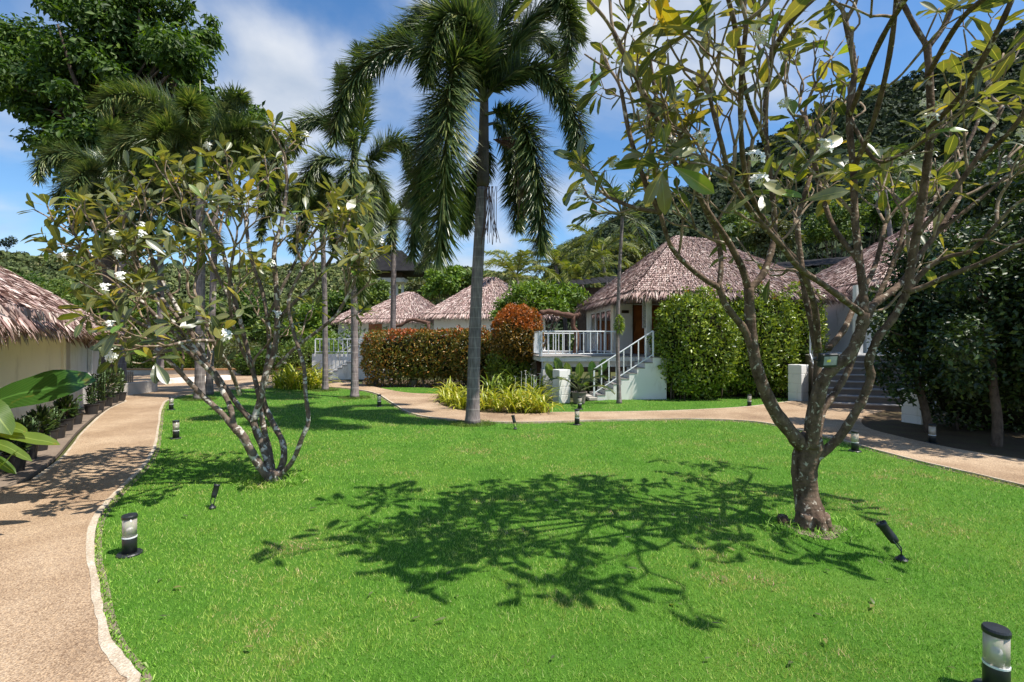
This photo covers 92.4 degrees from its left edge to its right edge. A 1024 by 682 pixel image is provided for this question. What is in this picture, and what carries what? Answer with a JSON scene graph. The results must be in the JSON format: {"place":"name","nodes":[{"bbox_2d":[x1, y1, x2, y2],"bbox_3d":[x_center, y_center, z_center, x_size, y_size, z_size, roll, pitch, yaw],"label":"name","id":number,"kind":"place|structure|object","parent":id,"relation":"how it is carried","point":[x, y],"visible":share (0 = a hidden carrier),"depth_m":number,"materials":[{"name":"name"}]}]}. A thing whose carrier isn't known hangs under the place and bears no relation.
{"place":"outdoors","nodes":[
{"label":"outdoors","id":0,"kind":"place"},
{"bbox_2d":[105,374,273,386],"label":"road","id":1,"kind":"structure","parent":0,"point":[147,376],"depth_m":25.85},
{"bbox_2d":[28,351,669,480],"bbox_3d":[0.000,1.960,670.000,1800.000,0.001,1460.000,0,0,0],"label":"ground","id":2,"kind":"structure","parent":0,"point":[613,373],"depth_m":22.11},
{"bbox_2d":[0,369,95,408],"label":"broad leaved plant","id":3,"kind":"object","parent":2,"relation":"on","point":[46,386],"visible":0.93,"depth_m":5.57,"materials":[{"name":"green plant"}]},
{"bbox_2d":[32,277,81,303],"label":"broadleaf tree","id":4,"kind":"object","parent":2,"relation":"on","point":[59,290],"visible":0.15,"depth_m":58.82,"materials":[{"name":"green plant"}]},
{"bbox_2d":[0,399,123,488],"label":"concrete strip","id":5,"kind":"object","parent":2,"relation":"on","point":[44,460],"visible":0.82,"depth_m":7.81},
{"bbox_2d":[0,417,36,472],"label":"potted plant","id":6,"kind":"object","parent":5,"relation":"on","point":[18,464],"visible":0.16,"depth_m":7.02,"materials":[{"name":"green plant"}]},
{"bbox_2d":[17,415,39,460],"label":"potted plant","id":7,"kind":"object","parent":5,"relation":"on","point":[33,451],"visible":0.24,"depth_m":7.74,"materials":[{"name":"green plant"}]},
{"bbox_2d":[0,399,59,473],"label":"broad leaved plant","id":8,"kind":"object","parent":5,"relation":"on","point":[11,428],"visible":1,"depth_m":4.74,"materials":[{"name":"green plant"}]},
{"bbox_2d":[25,404,57,450],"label":"potted plant","id":9,"kind":"object","parent":5,"relation":"on","point":[44,416],"visible":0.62,"depth_m":8.38,"materials":[{"name":"green plant"}]},
{"bbox_2d":[0,266,124,454],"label":"thatched hut","id":10,"kind":"object","parent":5,"relation":"on","point":[35,333],"visible":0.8,"depth_m":8.61,"materials":[{"name":"plant"}]},
{"bbox_2d":[53,394,79,430],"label":"potted plant","id":11,"kind":"object","parent":5,"relation":"on","point":[66,402],"visible":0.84,"depth_m":10.20,"materials":[{"name":"green plant"}]},
{"bbox_2d":[83,373,99,414],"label":"potted plant","id":12,"kind":"object","parent":5,"relation":"on","point":[91,407],"visible":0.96,"depth_m":12.52,"materials":[{"name":"green plant"}]},
{"bbox_2d":[96,371,107,410],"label":"potted plant","id":13,"kind":"object","parent":5,"relation":"on","point":[101,391],"visible":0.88,"depth_m":13.23,"materials":[{"name":"green plant"}]},
{"bbox_2d":[95,368,120,406],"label":"potted plant","id":14,"kind":"object","parent":5,"relation":"on","point":[109,399],"visible":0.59,"depth_m":14.11,"materials":[{"name":"green plant"}]},
{"bbox_2d":[31,400,125,479],"bbox_3d":[-12.190,1.895,14.989,0.670,0.069,20.332,0,0,-36],"label":"path edging","id":15,"kind":"object","parent":2,"relation":"on","point":[63,456],"visible":0.52,"depth_m":8.34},
{"bbox_2d":[66,335,118,410],"bbox_3d":[-14.564,0.320,13.422,5.938,3.160,6.098,0,0,-33],"label":"thatched hut","id":16,"kind":"object","parent":2,"relation":"on","point":[81,356],"visible":0.02,"depth_m":13.58,"materials":[{"name":"white paint"}]},
{"bbox_2d":[0,0,270,377],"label":"spreading tree","id":17,"kind":"object","parent":2,"relation":"on","point":[42,67],"visible":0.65,"depth_m":22.81,"materials":[{"name":"green plant"}]},
{"bbox_2d":[127,343,164,367],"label":"roadside shrub","id":18,"kind":"object","parent":2,"relation":"on","point":[136,357],"visible":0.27,"depth_m":30.63,"materials":[{"name":"green plant"}]},
{"bbox_2d":[127,298,176,342],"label":"broadleaf tree","id":19,"kind":"object","parent":2,"relation":"on","point":[153,305],"visible":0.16,"depth_m":41.45,"materials":[{"name":"green plant"}]},
{"bbox_2d":[183,294,238,338],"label":"broadleaf tree","id":20,"kind":"object","parent":2,"relation":"on","point":[218,309],"visible":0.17,"depth_m":43.49,"materials":[{"name":"green plant"}]},
{"bbox_2d":[127,368,311,373],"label":"boundary wall","id":21,"kind":"structure","parent":2,"relation":"on","point":[173,371],"depth_m":27.39,"materials":[{"name":"concrete"}]},
{"bbox_2d":[214,339,261,367],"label":"roadside shrub","id":22,"kind":"object","parent":2,"relation":"on","point":[227,349],"visible":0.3,"depth_m":30.57,"materials":[{"name":"green plant"}]},
{"bbox_2d":[226,287,270,344],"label":"broadleaf tree","id":23,"kind":"object","parent":2,"relation":"on","point":[246,319],"visible":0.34,"depth_m":40.40,"materials":[{"name":"green plant"}]},
{"bbox_2d":[232,346,280,375],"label":"roadside shrub","id":24,"kind":"object","parent":2,"relation":"on","point":[241,364],"visible":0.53,"depth_m":26.57,"materials":[{"name":"green plant"}]},
{"bbox_2d":[249,302,305,348],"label":"broadleaf tree","id":25,"kind":"object","parent":2,"relation":"on","point":[259,327],"visible":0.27,"depth_m":37.12,"materials":[{"name":"green plant"}]},
{"bbox_2d":[271,339,321,371],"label":"roadside shrub","id":26,"kind":"object","parent":2,"relation":"on","point":[293,359],"visible":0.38,"depth_m":27.52,"materials":[{"name":"green plant"}]},
{"bbox_2d":[280,299,337,347],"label":"broadleaf tree","id":27,"kind":"object","parent":2,"relation":"on","point":[314,322],"visible":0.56,"depth_m":35.47,"materials":[{"name":"green plant"}]},
{"bbox_2d":[286,336,348,363],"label":"roadside shrub","id":28,"kind":"object","parent":2,"relation":"on","point":[329,346],"visible":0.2,"depth_m":28.85,"materials":[{"name":"green plant"}]},
{"bbox_2d":[99,322,573,364],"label":"undergrowth","id":29,"kind":"object","parent":2,"relation":"on","point":[339,334],"visible":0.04,"depth_m":40.02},
{"bbox_2d":[314,289,360,331],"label":"broadleaf tree","id":30,"kind":"object","parent":2,"relation":"on","point":[334,303],"visible":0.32,"depth_m":49.40,"materials":[{"name":"green plant"}]},
{"bbox_2d":[330,305,362,348],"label":"thatched hut","id":31,"kind":"object","parent":2,"relation":"on","point":[341,316],"visible":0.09,"depth_m":46.00,"materials":[{"name":"white paint"}]},
{"bbox_2d":[312,339,388,379],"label":"white staircase","id":32,"kind":"structure","parent":2,"relation":"on","point":[340,367],"depth_m":24.49,"materials":[{"name":"paint"}]},
{"bbox_2d":[358,278,390,310],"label":"broadleaf tree","id":33,"kind":"object","parent":2,"relation":"on","point":[378,294],"visible":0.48,"depth_m":47.55,"materials":[{"name":"green plant"}]},
{"bbox_2d":[343,292,447,353],"bbox_3d":[-8.393,-1.080,40.199,8.488,5.960,8.089,0,0,0],"label":"thatched hut","id":34,"kind":"object","parent":2,"relation":"on","point":[412,305],"visible":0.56,"depth_m":37.21,"materials":[{"name":"brown paint"}]},
{"bbox_2d":[369,250,428,298],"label":"dark-roofed building","id":35,"kind":"structure","parent":2,"relation":"on","point":[403,271],"depth_m":58.58,"materials":[{"name":"grey wood"}]},
{"bbox_2d":[405,279,439,302],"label":"broadleaf tree","id":36,"kind":"object","parent":2,"relation":"on","point":[415,286],"visible":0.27,"depth_m":54.31,"materials":[{"name":"green plant"}]},
{"bbox_2d":[417,264,466,303],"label":"broadleaf tree","id":37,"kind":"object","parent":2,"relation":"on","point":[447,284],"visible":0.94,"depth_m":49.12,"materials":[{"name":"green plant"}]},
{"bbox_2d":[363,380,529,388],"bbox_3d":[-2.539,1.925,21.339,9.300,0.061,5.878,0,0,0],"label":"planting bed","id":38,"kind":"object","parent":2,"relation":"on","point":[428,386],"visible":0.25,"depth_m":20.88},
{"bbox_2d":[342,170,451,381],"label":"foxtail palm","id":39,"kind":"object","parent":38,"relation":"on","point":[392,239],"visible":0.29,"depth_m":22.66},
{"bbox_2d":[359,327,493,387],"bbox_3d":[-3.483,0.681,20.615,5.996,2.597,1.561,0,0,0],"label":"red tipped hedge","id":40,"kind":"object","parent":38,"relation":"on","point":[421,352],"visible":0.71,"depth_m":20.17,"materials":[{"name":"green plant"}]},
{"bbox_2d":[446,324,495,387],"bbox_3d":[-1.607,0.586,20.194,2.404,2.698,1.484,0,0,0],"label":"green shrub","id":41,"kind":"object","parent":38,"relation":"on","point":[463,351],"visible":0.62,"depth_m":19.85,"materials":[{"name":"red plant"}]},
{"bbox_2d":[484,350,536,388],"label":"green shrub","id":42,"kind":"object","parent":38,"relation":"on","point":[514,369],"visible":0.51,"depth_m":18.80,"materials":[{"name":"green plant"}]},
{"bbox_2d":[490,303,544,364],"bbox_3d":[0.206,-0.290,18.992,2.189,2.466,2.043,0,0,0],"label":"orange ball bush","id":43,"kind":"object","parent":38,"relation":"on","point":[513,326],"visible":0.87,"depth_m":18.38,"materials":[{"name":"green plant"}]},
{"bbox_2d":[488,277,592,349],"bbox_3d":[1.258,-0.457,22.425,4.840,4.918,2.931,0,0,0],"label":"spreading frangipani","id":44,"kind":"object","parent":38,"relation":"on","point":[549,294],"visible":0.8,"depth_m":22.12,"materials":[{"name":"green plant"}]},
{"bbox_2d":[536,309,580,387],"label":"driftwood arch","id":45,"kind":"structure","parent":38,"relation":"on","point":[575,316],"depth_m":18.92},
{"bbox_2d":[418,277,561,367],"bbox_3d":[-1.459,-1.306,34.373,9.169,6.412,9.252,0,0,0],"label":"thatched hut","id":46,"kind":"object","parent":2,"relation":"on","point":[455,308],"visible":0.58,"depth_m":30.86,"materials":[{"name":"brown paint"}]},
{"bbox_2d":[436,391,548,413],"bbox_3d":[-0.772,1.919,15.482,3.817,0.062,5.836,0,0,0],"label":"planting bed","id":47,"kind":"object","parent":2,"relation":"on","point":[489,410],"visible":0.15,"depth_m":13.33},
{"bbox_2d":[428,376,563,414],"bbox_3d":[-0.667,1.531,14.374,5.161,0.854,3.560,0,0,20],"label":"strap leaved border","id":48,"kind":"object","parent":47,"relation":"on","point":[529,400],"visible":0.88,"depth_m":13.43,"materials":[{"name":"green plant"}]},
{"bbox_2d":[480,368,552,395],"bbox_3d":[0.025,1.485,16.779,2.948,1.080,2.420,0,0,0],"label":"strap leaved border","id":49,"kind":"object","parent":47,"relation":"on","point":[491,384],"visible":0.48,"depth_m":16.87,"materials":[{"name":"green plant"}]},
{"bbox_2d":[470,249,561,366],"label":"coconut palm","id":50,"kind":"object","parent":2,"relation":"on","point":[510,268],"visible":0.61,"depth_m":35.38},
{"bbox_2d":[502,234,605,350],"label":"coconut palm","id":51,"kind":"object","parent":2,"relation":"on","point":[558,252],"visible":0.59,"depth_m":37.66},
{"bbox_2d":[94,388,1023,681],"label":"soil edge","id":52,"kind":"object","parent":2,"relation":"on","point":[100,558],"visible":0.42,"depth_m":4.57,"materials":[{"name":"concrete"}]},
{"bbox_2d":[545,357,606,395],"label":"elephant ear plant","id":53,"kind":"object","parent":2,"relation":"on","point":[558,364],"visible":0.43,"depth_m":16.25,"materials":[{"name":"green plant"}]},
{"bbox_2d":[542,251,626,287],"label":"coconut palm","id":54,"kind":"object","parent":2,"relation":"on","point":[577,267],"visible":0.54,"depth_m":36.45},
{"bbox_2d":[557,222,644,284],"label":"coconut palm","id":55,"kind":"object","parent":2,"relation":"on","point":[610,240],"visible":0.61,"depth_m":39.54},
{"bbox_2d":[611,240,649,273],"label":"broadleaf tree","id":56,"kind":"object","parent":2,"relation":"on","point":[632,256],"visible":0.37,"depth_m":43.11,"materials":[{"name":"green plant"}]},
{"bbox_2d":[530,235,852,400],"bbox_3d":[6.073,-1.270,20.706,11.001,6.380,9.200,0,0,-5],"label":"thatched hut","id":57,"kind":"object","parent":2,"relation":"on","point":[650,281],"visible":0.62,"depth_m":17.57,"materials":[{"name":"brown wood"}]},
{"bbox_2d":[605,308,610,352],"bbox_3d":[4.053,-0.430,20.518,0.070,1.820,0.805,0,0,-5],"label":"window","id":58,"kind":"structure","parent":57,"relation":"in","point":[608,311],"depth_m":20.54,"materials":[{"name":"white paint"}]},
{"bbox_2d":[634,305,643,353],"bbox_3d":[5.176,-0.470,19.872,0.570,1.960,0.065,0,0,-5],"label":"door","id":59,"kind":"structure","parent":57,"relation":"in","point":[638,330],"depth_m":19.84,"materials":[{"name":"brown wood"}]},
{"bbox_2d":[569,257,847,370],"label":"dark roofed building","id":60,"kind":"structure","parent":2,"relation":"on","point":[582,323],"depth_m":31.22,"materials":[{"name":"brown wood"}]},
{"bbox_2d":[667,386,787,397],"bbox_3d":[9.412,1.921,18.462,8.980,0.058,5.710,0,0,0],"label":"planting bed","id":61,"kind":"object","parent":2,"relation":"on","point":[742,395],"depth_m":17.03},
{"bbox_2d":[646,285,743,399],"bbox_3d":[5.995,0.043,16.267,3.124,3.847,2.338,0,0,0],"label":"green bush","id":62,"kind":"object","parent":61,"relation":"on","point":[694,344],"visible":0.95,"depth_m":15.61,"materials":[{"name":"green plant"}]},
{"bbox_2d":[702,282,748,396],"bbox_3d":[6.992,-0.012,16.941,2.650,3.996,2.078,0,0,0],"label":"green bush","id":63,"kind":"object","parent":61,"relation":"on","point":[725,393],"visible":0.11,"depth_m":16.42,"materials":[{"name":"green plant"}]},
{"bbox_2d":[726,281,805,397],"bbox_3d":[8.413,-0.060,16.892,3.409,4.077,2.536,0,0,0],"label":"green bush","id":64,"kind":"object","parent":61,"relation":"on","point":[777,338],"visible":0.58,"depth_m":16.16,"materials":[{"name":"green plant"}]},
{"bbox_2d":[773,280,830,394],"bbox_3d":[10.016,-0.120,17.405,2.046,4.107,2.227,0,0,0],"label":"green bush","id":65,"kind":"object","parent":61,"relation":"on","point":[804,326],"visible":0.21,"depth_m":16.69,"materials":[{"name":"green plant"}]},
{"bbox_2d":[719,210,769,256],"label":"broadleaf tree","id":66,"kind":"object","parent":2,"relation":"on","point":[728,219],"visible":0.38,"depth_m":43.72,"materials":[{"name":"green plant"}]},
{"bbox_2d":[743,218,806,262],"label":"broadleaf tree","id":67,"kind":"object","parent":2,"relation":"on","point":[760,237],"visible":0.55,"depth_m":41.60,"materials":[{"name":"green plant"}]},
{"bbox_2d":[801,199,871,271],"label":"broadleaf tree","id":68,"kind":"object","parent":2,"relation":"on","point":[819,231],"visible":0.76,"depth_m":43.44,"materials":[{"name":"green plant"}]},
{"bbox_2d":[859,183,911,246],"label":"broadleaf tree","id":69,"kind":"object","parent":2,"relation":"on","point":[876,223],"visible":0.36,"depth_m":43.25,"materials":[{"name":"green plant"}]},
{"bbox_2d":[831,138,946,236],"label":"coconut palm","id":70,"kind":"object","parent":2,"relation":"on","point":[901,166],"visible":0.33,"depth_m":29.88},
{"bbox_2d":[805,215,1018,412],"bbox_3d":[15.053,-1.496,18.361,12.668,6.831,11.220,0,0,0],"label":"thatched hut","id":71,"kind":"object","parent":2,"relation":"on","point":[842,275],"visible":0.23,"depth_m":16.64,"materials":[{"name":"brown paint"}]},
{"bbox_2d":[861,405,1023,458],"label":"planting bed","id":72,"kind":"object","parent":2,"relation":"on","point":[952,436],"visible":0.32,"depth_m":9.91,"materials":[{"name":"soil"}]},
{"bbox_2d":[858,222,972,432],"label":"shade tree","id":73,"kind":"object","parent":72,"relation":"on","point":[907,338],"visible":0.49,"depth_m":10.23,"materials":[{"name":"green plant"}]},
{"bbox_2d":[901,388,932,424],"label":"gate pillar","id":74,"kind":"structure","parent":72,"relation":"on","point":[910,412],"depth_m":11.25,"materials":[{"name":"white paint"}]},
{"bbox_2d":[913,369,1023,432],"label":"dark shrub","id":75,"kind":"object","parent":72,"relation":"on","point":[966,410],"visible":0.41,"depth_m":10.31,"materials":[{"name":"green plant"}]},
{"bbox_2d":[916,191,1023,446],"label":"shade tree","id":76,"kind":"object","parent":72,"relation":"on","point":[982,340],"visible":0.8,"depth_m":8.81,"materials":[{"name":"green plant"}]},
{"bbox_2d":[980,246,1023,388],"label":"shade tree","id":77,"kind":"object","parent":72,"relation":"on","point":[1017,368],"visible":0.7,"depth_m":8.66,"materials":[{"name":"green plant"}]},
{"bbox_2d":[929,142,1023,259],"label":"coconut palm","id":78,"kind":"object","parent":2,"relation":"on","point":[977,212],"visible":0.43,"depth_m":12.88,"materials":[{"name":"green plant"}]},
{"bbox_2d":[0,379,1023,681],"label":"path","id":79,"kind":"structure","parent":0,"point":[48,625],"depth_m":5.77,"materials":[{"name":"concrete"}]},
{"bbox_2d":[21,113,194,380],"bbox_3d":[-14.764,-3.093,18.609,5.370,9.988,5.559,0,0,0],"label":"foxtail palm","id":80,"kind":"object","parent":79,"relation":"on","point":[84,172],"visible":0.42,"depth_m":17.14,"materials":[{"name":"plant"}]},
{"bbox_2d":[110,380,157,394],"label":"wall","id":81,"kind":"structure","parent":79,"relation":"on","point":[133,388],"depth_m":17.40,"materials":[{"name":"concrete"}]},
{"bbox_2d":[86,151,236,384],"bbox_3d":[-15.123,-2.949,20.814,5.428,9.701,5.589,0,0,0],"label":"foxtail palm","id":82,"kind":"object","parent":79,"relation":"on","point":[93,189],"visible":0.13,"depth_m":20.89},
{"bbox_2d":[0,0,1023,277],"label":"sky","id":83,"kind":"structure","parent":0,"point":[282,51],"materials":[{"name":"blue"}]},
{"bbox_2d":[94,388,1023,681],"bbox_3d":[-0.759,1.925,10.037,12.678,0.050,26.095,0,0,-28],"label":"lawn","id":84,"kind":"structure","parent":0,"point":[606,644],"depth_m":4.27,"materials":[{"name":"plant"}]},
{"bbox_2d":[116,512,142,558],"bbox_3d":[-3.406,1.726,4.370,0.196,0.368,0.196,0,0,0],"label":"path light","id":85,"kind":"object","parent":84,"relation":"on","point":[129,544],"visible":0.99,"depth_m":4.34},
{"bbox_2d":[83,74,295,399],"bbox_3d":[-10.171,-3.272,16.057,5.718,10.347,5.582,0,0,-36],"label":"foxtail palm","id":86,"kind":"object","parent":84,"relation":"on","point":[167,126],"visible":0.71,"depth_m":15.11,"materials":[{"name":"plant"}]},
{"bbox_2d":[17,106,390,483],"bbox_3d":[-3.983,-0.530,6.518,4.385,5.060,3.252,0,0,-22],"label":"frangipani tree","id":87,"kind":"object","parent":84,"relation":"on","point":[113,300],"visible":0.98,"depth_m":6.43,"materials":[{"name":"green plant"}]},
{"bbox_2d":[118,81,290,394],"bbox_3d":[-10.762,-3.342,17.135,5.465,10.496,5.602,0,0,0],"label":"foxtail palm","id":88,"kind":"object","parent":84,"relation":"on","point":[231,101],"visible":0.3,"depth_m":16.29,"materials":[{"name":"plant"}]},
{"bbox_2d":[230,469,317,489],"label":"grass tufts","id":89,"kind":"object","parent":84,"relation":"on","point":[298,476],"visible":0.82,"depth_m":6.53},
{"bbox_2d":[259,361,341,389],"bbox_3d":[-8.921,1.373,20.239,3.050,1.226,4.539,0,0,-32],"label":"strap leaved border","id":90,"kind":"object","parent":84,"relation":"on","point":[287,377],"visible":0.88,"depth_m":19.26,"materials":[{"name":"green plant"}]},
{"bbox_2d":[251,169,385,389],"bbox_3d":[-7.454,-2.284,18.808,5.075,8.371,4.778,0,0,0],"label":"foxtail palm","id":91,"kind":"object","parent":84,"relation":"on","point":[316,197],"visible":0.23,"depth_m":18.70,"materials":[{"name":"plant"}]},
{"bbox_2d":[286,38,420,397],"bbox_3d":[-5.168,-4.188,16.297,4.469,12.225,3.143,0,0,19],"label":"foxtail palm","id":92,"kind":"object","parent":84,"relation":"on","point":[317,164],"visible":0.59,"depth_m":16.10,"materials":[{"name":"plant"}]},
{"bbox_2d":[317,0,600,424],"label":"foxtail palm","id":93,"kind":"object","parent":84,"relation":"on","point":[456,40],"visible":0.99,"depth_m":10.63,"materials":[{"name":"plant"}]},
{"bbox_2d":[140,431,955,668],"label":"leaf litter","id":94,"kind":"object","parent":84,"relation":"on","point":[725,577],"visible":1,"depth_m":3.54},
{"bbox_2d":[86,386,1023,681],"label":"path edging","id":95,"kind":"object","parent":84,"relation":"on","point":[120,662],"visible":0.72,"depth_m":4.72,"materials":[{"name":"concrete"}]},
{"bbox_2d":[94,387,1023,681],"bbox_3d":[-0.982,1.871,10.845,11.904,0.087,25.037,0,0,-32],"label":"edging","id":96,"kind":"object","parent":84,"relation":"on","point":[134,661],"visible":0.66,"depth_m":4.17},
{"bbox_2d":[513,0,1023,533],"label":"frangipani tree","id":97,"kind":"object","parent":84,"relation":"on","point":[659,120],"visible":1,"depth_m":4.62,"materials":[{"name":"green plant"}]},
{"bbox_2d":[813,352,838,367],"bbox_3d":[3.036,0.183,4.761,0.240,0.146,0.171,0,0,0],"label":"floodlight","id":98,"kind":"object","parent":97,"relation":"attached to","point":[824,360],"visible":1,"depth_m":4.70,"materials":[{"name":"grey glass"}]},
{"bbox_2d":[761,509,874,543],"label":"grass tufts","id":99,"kind":"object","parent":84,"relation":"on","point":[849,535],"visible":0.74,"depth_m":4.89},
{"bbox_2d":[876,520,908,562],"bbox_3d":[3.307,1.761,4.272,0.230,0.378,0.097,0,0,38],"label":"garden spotlight","id":100,"kind":"object","parent":84,"relation":"on","point":[887,532],"visible":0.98,"depth_m":4.26,"materials":[{"name":"black metal"}]},
{"bbox_2d":[972,621,1011,681],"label":"path light","id":101,"kind":"object","parent":84,"relation":"on","point":[996,667],"visible":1,"depth_m":2.63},
{"bbox_2d":[549,396,787,411],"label":"lawn","id":102,"kind":"structure","parent":0,"point":[654,407],"depth_m":14.68,"materials":[{"name":"plant"}]},
{"bbox_2d":[553,369,569,403],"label":"gate pillar","id":103,"kind":"structure","parent":102,"relation":"on","point":[562,395],"depth_m":14.97,"materials":[{"name":"white paint"}]},
{"bbox_2d":[547,367,615,403],"bbox_3d":[2.088,1.323,14.916,1.913,1.094,1.818,0,0,36],"label":"potted plant","id":104,"kind":"object","parent":102,"relation":"on","point":[578,392],"visible":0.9,"depth_m":14.72,"materials":[{"name":"plant"}]},
{"bbox_2d":[573,169,687,403],"bbox_3d":[3.273,-1.680,15.189,2.896,7.167,3.431,0,0,-16],"label":"slender palm","id":105,"kind":"object","parent":102,"relation":"on","point":[614,192],"visible":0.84,"depth_m":14.95,"materials":[{"name":"plant"}]},
{"bbox_2d":[788,364,807,400],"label":"gate pillar","id":106,"kind":"structure","parent":102,"relation":"on","point":[797,382],"depth_m":15.41,"materials":[{"name":"white paint"}]},
{"bbox_2d":[574,42,1009,287],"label":"mountain","id":107,"kind":"structure","parent":0,"point":[801,184],"depth_m":134.40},
{"bbox_2d":[540,20,1023,350],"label":"hillside forest","id":108,"kind":"object","parent":107,"relation":"on","point":[889,130],"visible":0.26,"depth_m":138.86,"materials":[{"name":"plant"}]},
{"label":"hills","id":109,"kind":"structure","parent":0,"visible":0},
{"bbox_2d":[0,250,527,350],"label":"hillside forest","id":110,"kind":"object","parent":109,"relation":"on","point":[16,261],"visible":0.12,"depth_m":198.05,"materials":[{"name":"plant"}]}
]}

